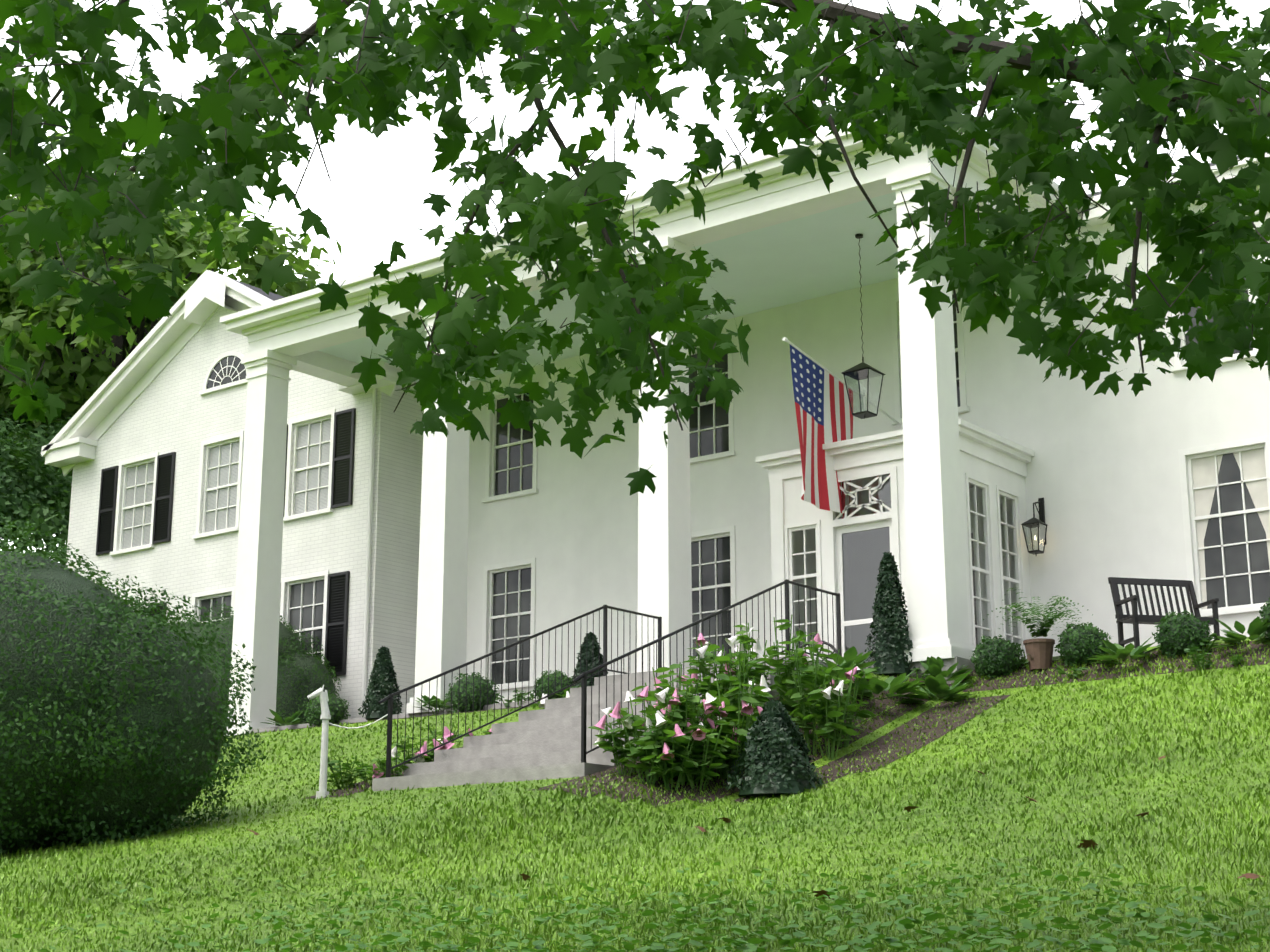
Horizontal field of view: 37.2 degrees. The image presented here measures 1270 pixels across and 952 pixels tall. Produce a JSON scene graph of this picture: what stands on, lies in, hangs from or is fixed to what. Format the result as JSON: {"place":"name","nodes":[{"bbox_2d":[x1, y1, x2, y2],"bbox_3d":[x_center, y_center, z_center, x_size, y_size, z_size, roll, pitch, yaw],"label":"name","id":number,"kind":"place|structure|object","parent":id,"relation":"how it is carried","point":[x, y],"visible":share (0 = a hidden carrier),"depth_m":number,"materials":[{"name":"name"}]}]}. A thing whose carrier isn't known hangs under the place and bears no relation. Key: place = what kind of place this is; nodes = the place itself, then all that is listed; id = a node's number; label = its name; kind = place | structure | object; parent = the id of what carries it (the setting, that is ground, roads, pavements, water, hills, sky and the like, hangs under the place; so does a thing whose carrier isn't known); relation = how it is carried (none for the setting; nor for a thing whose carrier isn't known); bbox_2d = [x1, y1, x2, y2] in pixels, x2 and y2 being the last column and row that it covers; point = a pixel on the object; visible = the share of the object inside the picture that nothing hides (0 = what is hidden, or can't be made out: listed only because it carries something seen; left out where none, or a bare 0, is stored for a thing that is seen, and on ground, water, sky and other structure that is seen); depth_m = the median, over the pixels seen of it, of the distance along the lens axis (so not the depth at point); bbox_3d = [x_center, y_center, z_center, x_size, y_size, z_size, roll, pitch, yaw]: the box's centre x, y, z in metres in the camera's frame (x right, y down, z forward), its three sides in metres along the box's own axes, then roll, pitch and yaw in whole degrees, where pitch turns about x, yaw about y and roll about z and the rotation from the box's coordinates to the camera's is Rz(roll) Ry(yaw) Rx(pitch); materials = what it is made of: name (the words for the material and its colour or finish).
{"place":"outdoors","nodes":[
{"label":"outdoors","id":0,"kind":"place"},
{"bbox_2d":[0,636,1269,951],"bbox_3d":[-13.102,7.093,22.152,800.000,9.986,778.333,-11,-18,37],"label":"lawn ground","id":1,"kind":"structure","parent":0,"point":[704,808],"depth_m":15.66,"materials":[{"name":"green plant"}]},
{"bbox_2d":[0,406,74,564],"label":"tree","id":2,"kind":"object","parent":1,"relation":"on","point":[16,460],"visible":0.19,"depth_m":42.56,"materials":[{"name":"green plant"}]},
{"bbox_2d":[1,173,228,564],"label":"tree","id":3,"kind":"object","parent":1,"relation":"on","point":[181,266],"depth_m":60.37,"materials":[{"name":"green plant"}]},
{"bbox_2d":[0,515,268,854],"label":"boxwood hedge","id":4,"kind":"object","parent":1,"relation":"on","point":[115,721],"visible":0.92,"depth_m":18.97,"materials":[{"name":"green plant"}]},
{"bbox_2d":[0,126,341,548],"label":"tree","id":5,"kind":"object","parent":1,"relation":"on","point":[76,372],"visible":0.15,"depth_m":46.77,"materials":[{"name":"green plant"}]},
{"bbox_2d":[156,612,224,643],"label":"shrub","id":6,"kind":"object","parent":1,"relation":"on","point":[194,627],"depth_m":34.54,"materials":[{"name":"green plant"}]},
{"bbox_2d":[193,601,341,725],"bbox_3d":[-6.731,3.771,33.656,3.265,3.101,2.726,-11,-18,37],"label":"shrub","id":7,"kind":"object","parent":1,"relation":"on","point":[302,674],"visible":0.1,"depth_m":33.00,"materials":[{"name":"green plant"}]},
{"bbox_2d":[307,685,330,798],"bbox_3d":[-3.665,3.089,21.862,0.297,1.350,0.143,4,-15,-16],"label":"hitching post","id":8,"kind":"object","parent":1,"relation":"on","point":[325,718],"visible":1,"depth_m":21.87,"materials":[{"name":"white metal"}]},
{"bbox_2d":[328,714,387,728],"bbox_3d":[-3.210,2.836,21.866,0.789,0.178,0.016,-3,-14,11],"label":"post rope","id":9,"kind":"object","parent":8,"relation":"attached to","point":[358,727],"visible":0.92,"depth_m":21.84,"materials":[{"name":"white fabric"}]},
{"bbox_2d":[302,747,462,798],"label":"bed mulch","id":10,"kind":"object","parent":1,"relation":"on","point":[339,793],"visible":0.15,"depth_m":22.06,"materials":[{"name":"brown soil"}]},
{"bbox_2d":[317,686,580,788],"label":"flowers","id":11,"kind":"object","parent":10,"relation":"on","point":[379,771],"visible":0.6,"depth_m":22.48,"materials":[{"name":"green plant"}]},
{"bbox_2d":[249,706,522,733],"bbox_3d":[-2.963,3.650,28.689,8.000,0.150,1.000,-11,-18,37],"label":"mulch bed","id":12,"kind":"object","parent":1,"relation":"on","point":[418,716],"visible":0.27,"depth_m":28.28,"materials":[{"name":"brown soil"}]},
{"bbox_2d":[260,709,308,725],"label":"hosta","id":13,"kind":"object","parent":12,"relation":"on","point":[293,719],"visible":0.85,"depth_m":30.59,"materials":[{"name":"green plant"}]},
{"bbox_2d":[303,691,350,727],"bbox_3d":[-4.904,3.779,30.110,0.758,0.678,0.791,-11,-18,37],"label":"box ball","id":14,"kind":"object","parent":12,"relation":"on","point":[337,709],"visible":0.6,"depth_m":29.91,"materials":[{"name":"green plant"}]},
{"bbox_2d":[358,646,402,719],"bbox_3d":[-3.921,3.234,29.601,0.754,1.165,0.724,-11,-18,37],"label":"cone shrub","id":15,"kind":"object","parent":12,"relation":"on","point":[383,683],"visible":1,"depth_m":29.43,"materials":[{"name":"green plant"}]},
{"bbox_2d":[281,681,577,725],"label":"hosta plants","id":16,"kind":"object","parent":12,"relation":"on","point":[520,697],"visible":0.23,"depth_m":27.85,"materials":[{"name":"green plant"}]},
{"bbox_2d":[414,694,452,710],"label":"hosta","id":17,"kind":"object","parent":12,"relation":"on","point":[426,698],"visible":0.52,"depth_m":28.49,"materials":[{"name":"green plant"}]},
{"bbox_2d":[445,672,500,712],"bbox_3d":[-2.434,3.296,28.278,0.811,0.753,0.827,-11,-18,37],"label":"box ball","id":18,"kind":"object","parent":12,"relation":"on","point":[463,703],"visible":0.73,"depth_m":28.07,"materials":[{"name":"green plant"}]},
{"bbox_2d":[532,670,574,701],"bbox_3d":[-1.141,3.115,27.354,0.676,0.645,0.709,-1,-14,3],"label":"box ball","id":19,"kind":"object","parent":12,"relation":"on","point":[540,690],"visible":0.58,"depth_m":27.17,"materials":[{"name":"green plant"}]},
{"bbox_2d":[372,656,827,790],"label":"front steps","id":20,"kind":"structure","parent":1,"relation":"on","point":[543,744],"depth_m":21.81,"materials":[{"name":"concrete"}]},
{"bbox_2d":[378,579,841,776],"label":"step railings","id":21,"kind":"object","parent":1,"relation":"on","point":[582,678],"visible":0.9,"depth_m":22.99,"materials":[{"name":"black metal"}]},
{"bbox_2d":[0,0,1269,494],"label":"maple tree","id":22,"kind":"object","parent":1,"relation":"on","point":[1034,132],"visible":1,"depth_m":7.34,"materials":[{"name":"green plant"}]},
{"bbox_2d":[0,848,1269,951],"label":"lawn weeds","id":23,"kind":"object","parent":1,"relation":"on","point":[865,945],"visible":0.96,"depth_m":9.75,"materials":[{"name":"green plant"}]},
{"bbox_2d":[41,119,1269,735],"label":"house","id":24,"kind":"structure","parent":1,"relation":"on","point":[259,461],"depth_m":30.39,"materials":[{"name":"white paint"}]},
{"bbox_2d":[568,632,607,687],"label":"cone shrub","id":25,"kind":"object","parent":24,"relation":"on","point":[589,650],"visible":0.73,"depth_m":26.96,"materials":[{"name":"green plant"}]},
{"bbox_2d":[793,641,837,665],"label":"shrub","id":26,"kind":"object","parent":24,"relation":"on","point":[831,646],"visible":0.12,"depth_m":26.95,"materials":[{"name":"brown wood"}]},
{"bbox_2d":[790,345,852,518],"bbox_3d":[2.779,-0.564,27.654,0.247,2.439,1.723,-11,-18,37],"label":"flag cloth","id":27,"kind":"object","parent":24,"relation":"attached to","point":[824,415],"visible":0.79,"depth_m":27.58,"materials":[{"name":"multicoloured fabric"}]},
{"bbox_2d":[783,337,902,429],"bbox_3d":[3.164,-1.352,28.393,0.080,0.700,3.313,-11,-18,37],"label":"flagpole","id":28,"kind":"object","parent":24,"relation":"attached to","point":[897,422],"visible":0.75,"depth_m":28.25,"materials":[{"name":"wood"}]},
{"bbox_2d":[842,233,885,418],"bbox_3d":[3.364,-2.228,28.003,0.483,2.872,0.483,-11,-18,37],"label":"hanging lantern","id":29,"kind":"object","parent":24,"relation":"hanging from","point":[869,373],"visible":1,"depth_m":27.71,"materials":[{"name":"black metal"}]},
{"bbox_2d":[1021,498,1046,555],"bbox_3d":[5.865,0.735,27.586,0.299,0.920,0.428,-11,-18,37],"label":"wall sconce","id":30,"kind":"object","parent":24,"relation":"attached to","point":[1039,523],"depth_m":27.49,"materials":[{"name":"black metal"}]},
{"bbox_2d":[248,755,1263,899],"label":"fallen leaves","id":31,"kind":"object","parent":1,"relation":"on","point":[1091,843],"visible":0.88,"depth_m":12.66,"materials":[{"name":"brown plant"}]},
{"bbox_2d":[528,678,1011,806],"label":"mulch bed","id":32,"kind":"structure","parent":1,"relation":"on","point":[866,752],"depth_m":20.72,"materials":[{"name":"brown soil"}]},
{"bbox_2d":[588,615,875,789],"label":"flower bed plants","id":33,"kind":"object","parent":32,"relation":"on","point":[677,734],"visible":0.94,"depth_m":20.08,"materials":[{"name":"green plant"}]},
{"bbox_2d":[773,657,872,695],"bbox_3d":[2.236,2.401,22.547,1.221,0.446,1.143,-11,-18,37],"label":"hosta","id":34,"kind":"object","parent":32,"relation":"on","point":[847,664],"visible":0.21,"depth_m":22.31,"materials":[{"name":"green plant"}]},
{"bbox_2d":[722,698,823,795],"bbox_3d":[1.463,2.765,19.289,1.090,1.007,1.075,-11,-18,37],"label":"cone shrub","id":35,"kind":"object","parent":1,"relation":"on","point":[773,760],"visible":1,"depth_m":19.04,"materials":[{"name":"green plant"}]},
{"bbox_2d":[777,686,858,718],"bbox_3d":[2.058,2.610,21.670,1.072,0.443,1.112,-11,-18,37],"label":"hosta","id":36,"kind":"object","parent":1,"relation":"on","point":[788,703],"visible":0.17,"depth_m":21.56,"materials":[{"name":"green plant"}]},
{"bbox_2d":[819,646,880,672],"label":"hosta","id":37,"kind":"object","parent":1,"relation":"on","point":[851,653],"visible":0.38,"depth_m":23.01,"materials":[{"name":"green plant"}]},
{"bbox_2d":[844,670,923,702],"bbox_3d":[2.943,2.499,22.502,1.021,0.442,1.151,0,-14,1],"label":"hosta","id":38,"kind":"object","parent":1,"relation":"on","point":[892,683],"visible":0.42,"depth_m":22.27,"materials":[{"name":"green plant"}]},
{"bbox_2d":[897,670,975,702],"bbox_3d":[3.648,2.523,22.555,0.944,0.381,0.938,11,-18,-37],"label":"hosta","id":39,"kind":"object","parent":1,"relation":"on","point":[938,686],"visible":0.83,"depth_m":22.35,"materials":[{"name":"green plant"}]},
{"bbox_2d":[908,656,977,684],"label":"hosta","id":40,"kind":"object","parent":1,"relation":"on","point":[933,666],"visible":0.67,"depth_m":23.14,"materials":[{"name":"green plant"}]},
{"bbox_2d":[872,639,1269,691],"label":"garden bed","id":41,"kind":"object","parent":1,"relation":"on","point":[1091,674],"depth_m":22.18,"materials":[{"name":"brown soil"}]},
{"bbox_2d":[863,551,914,674],"bbox_3d":[3.258,1.742,24.050,0.691,1.616,0.712,-11,-18,37],"label":"cone shrub","id":42,"kind":"object","parent":41,"relation":"on","point":[890,618],"visible":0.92,"depth_m":23.85,"materials":[{"name":"green plant"}]},
{"bbox_2d":[970,634,1024,678],"bbox_3d":[4.487,2.269,23.363,0.684,0.627,0.728,-11,-18,37],"label":"box ball","id":43,"kind":"object","parent":41,"relation":"on","point":[996,656],"visible":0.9,"depth_m":23.18,"materials":[{"name":"green plant"}]},
{"bbox_2d":[983,588,1087,669],"bbox_3d":[4.964,1.895,23.122,1.236,0.957,1.382,-11,-18,37],"label":"fern pot","id":44,"kind":"object","parent":41,"relation":"on","point":[1039,651],"visible":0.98,"depth_m":23.02,"materials":[{"name":"ceramic"}]},
{"bbox_2d":[910,633,1245,683],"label":"hosta plants","id":45,"kind":"object","parent":41,"relation":"on","point":[1198,657],"visible":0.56,"depth_m":21.65,"materials":[{"name":"green plant"}]},
{"bbox_2d":[1054,622,1110,666],"bbox_3d":[5.428,2.061,22.785,0.701,0.626,0.674,-1,-14,3],"label":"box ball","id":46,"kind":"object","parent":41,"relation":"on","point":[1078,644],"visible":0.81,"depth_m":22.62,"materials":[{"name":"green plant"}]},
{"bbox_2d":[1089,636,1162,664],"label":"hosta","id":47,"kind":"object","parent":41,"relation":"on","point":[1115,650],"visible":0.81,"depth_m":22.09,"materials":[{"name":"green plant"}]},
{"bbox_2d":[1152,610,1211,658],"bbox_3d":[6.405,1.872,22.043,0.679,0.634,0.732,-11,-18,37],"label":"box ball","id":48,"kind":"object","parent":41,"relation":"on","point":[1179,633],"visible":0.83,"depth_m":21.88,"materials":[{"name":"green plant"}]},
{"bbox_2d":[1212,617,1269,647],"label":"hosta","id":49,"kind":"object","parent":41,"relation":"on","point":[1257,629],"visible":0.85,"depth_m":21.32,"materials":[{"name":"green plant"}]},
{"bbox_2d":[1257,598,1269,638],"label":"shrub","id":50,"kind":"object","parent":41,"relation":"on","point":[1265,612],"visible":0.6,"depth_m":21.42,"materials":[{"name":"green plant"}]},
{"bbox_2d":[1108,577,1219,647],"bbox_3d":[6.545,1.709,23.347,1.120,1.000,0.680,3,-14,-12],"label":"garden bench","id":51,"kind":"object","parent":1,"relation":"on","point":[1135,619],"visible":0.81,"depth_m":23.55,"materials":[{"name":"brown wood"}]},
{"bbox_2d":[0,0,1269,562],"label":"sky","id":52,"kind":"structure","parent":0,"point":[375,194],"materials":[{"name":"white"}]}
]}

